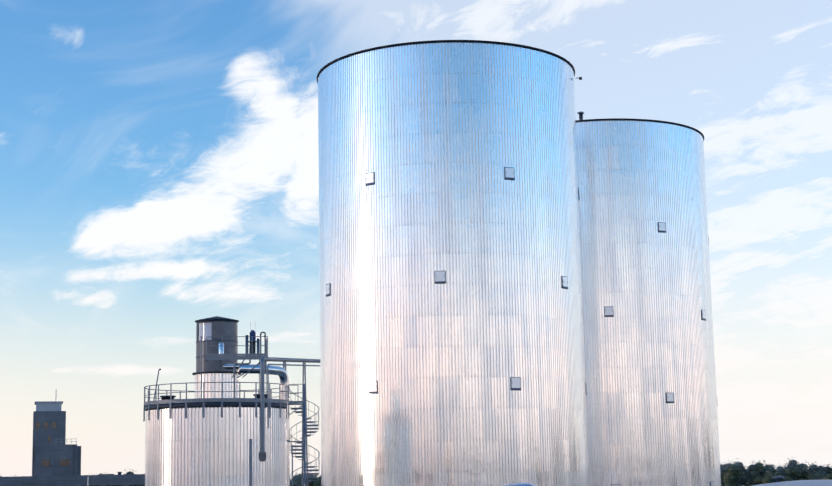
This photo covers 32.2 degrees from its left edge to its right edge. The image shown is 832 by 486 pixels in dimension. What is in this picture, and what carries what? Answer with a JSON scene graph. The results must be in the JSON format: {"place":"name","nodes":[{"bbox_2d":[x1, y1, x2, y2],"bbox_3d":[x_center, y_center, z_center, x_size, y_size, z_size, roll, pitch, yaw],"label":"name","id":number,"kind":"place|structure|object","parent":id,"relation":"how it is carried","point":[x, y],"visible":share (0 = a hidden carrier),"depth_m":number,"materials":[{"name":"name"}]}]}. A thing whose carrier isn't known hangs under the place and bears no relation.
{"place":"outdoors","nodes":[
{"label":"outdoors","id":0,"kind":"place"},
{"bbox_2d":[0,457,831,485],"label":"tree belt","id":1,"kind":"object","parent":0,"point":[758,472],"depth_m":550.41,"materials":[{"name":"green plant"}]},
{"bbox_2d":[0,0,831,477],"label":"sky","id":2,"kind":"structure","parent":0,"point":[159,159],"materials":[{"name":"blue"}]},
{"bbox_2d":[502,482,535,485],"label":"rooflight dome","id":3,"kind":"structure","parent":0,"point":[523,484],"depth_m":25.40,"materials":[{"name":"plastic"}]},
{"bbox_2d":[753,480,831,485],"bbox_3d":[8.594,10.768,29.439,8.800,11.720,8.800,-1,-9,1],"label":"dome roof","id":4,"kind":"structure","parent":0,"point":[810,483],"depth_m":29.60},
{"bbox_2d":[772,476,784,481],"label":"white tank vents","id":5,"kind":"object","parent":4,"relation":"on","point":[778,478],"visible":0.9,"depth_m":30.85,"materials":[{"name":"grey metal"}]},
{"label":"ground","id":6,"kind":"structure","parent":0,"visible":0},
{"bbox_2d":[0,411,144,485],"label":"building","id":7,"kind":"structure","parent":6,"relation":"on","point":[55,449],"depth_m":290.04,"materials":[{"name":"grey concrete"}]},
{"bbox_2d":[34,390,76,443],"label":"rooftop structure","id":8,"kind":"object","parent":7,"relation":"on","point":[48,405],"visible":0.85,"depth_m":294.13,"materials":[{"name":"grey metal"}]},
{"bbox_2d":[35,422,144,485],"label":"windows","id":9,"kind":"structure","parent":7,"relation":"in","point":[64,462],"depth_m":290.33,"materials":[{"name":"grey glass"}]},
{"bbox_2d":[72,445,121,474],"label":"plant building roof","id":10,"kind":"structure","parent":7,"relation":"on","point":[73,473],"depth_m":291.15,"materials":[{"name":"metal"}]},
{"bbox_2d":[143,316,319,485],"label":"process tank","id":11,"kind":"object","parent":6,"relation":"on","point":[217,430],"visible":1,"depth_m":80.78,"materials":[{"name":"metal"}]},
{"bbox_2d":[199,322,211,340],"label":"window","id":12,"kind":"structure","parent":11,"relation":"in","point":[205,329],"depth_m":83.54,"materials":[{"name":"blue"}]},
{"bbox_2d":[317,40,588,485],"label":"tank","id":13,"kind":"object","parent":6,"relation":"on","point":[451,334],"visible":1,"depth_m":94.65,"materials":[{"name":"metal"}]},
{"bbox_2d":[576,111,720,485],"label":"tank","id":14,"kind":"object","parent":6,"relation":"on","point":[651,398],"visible":0.67,"depth_m":116.29,"materials":[{"name":"metal"}]}
]}

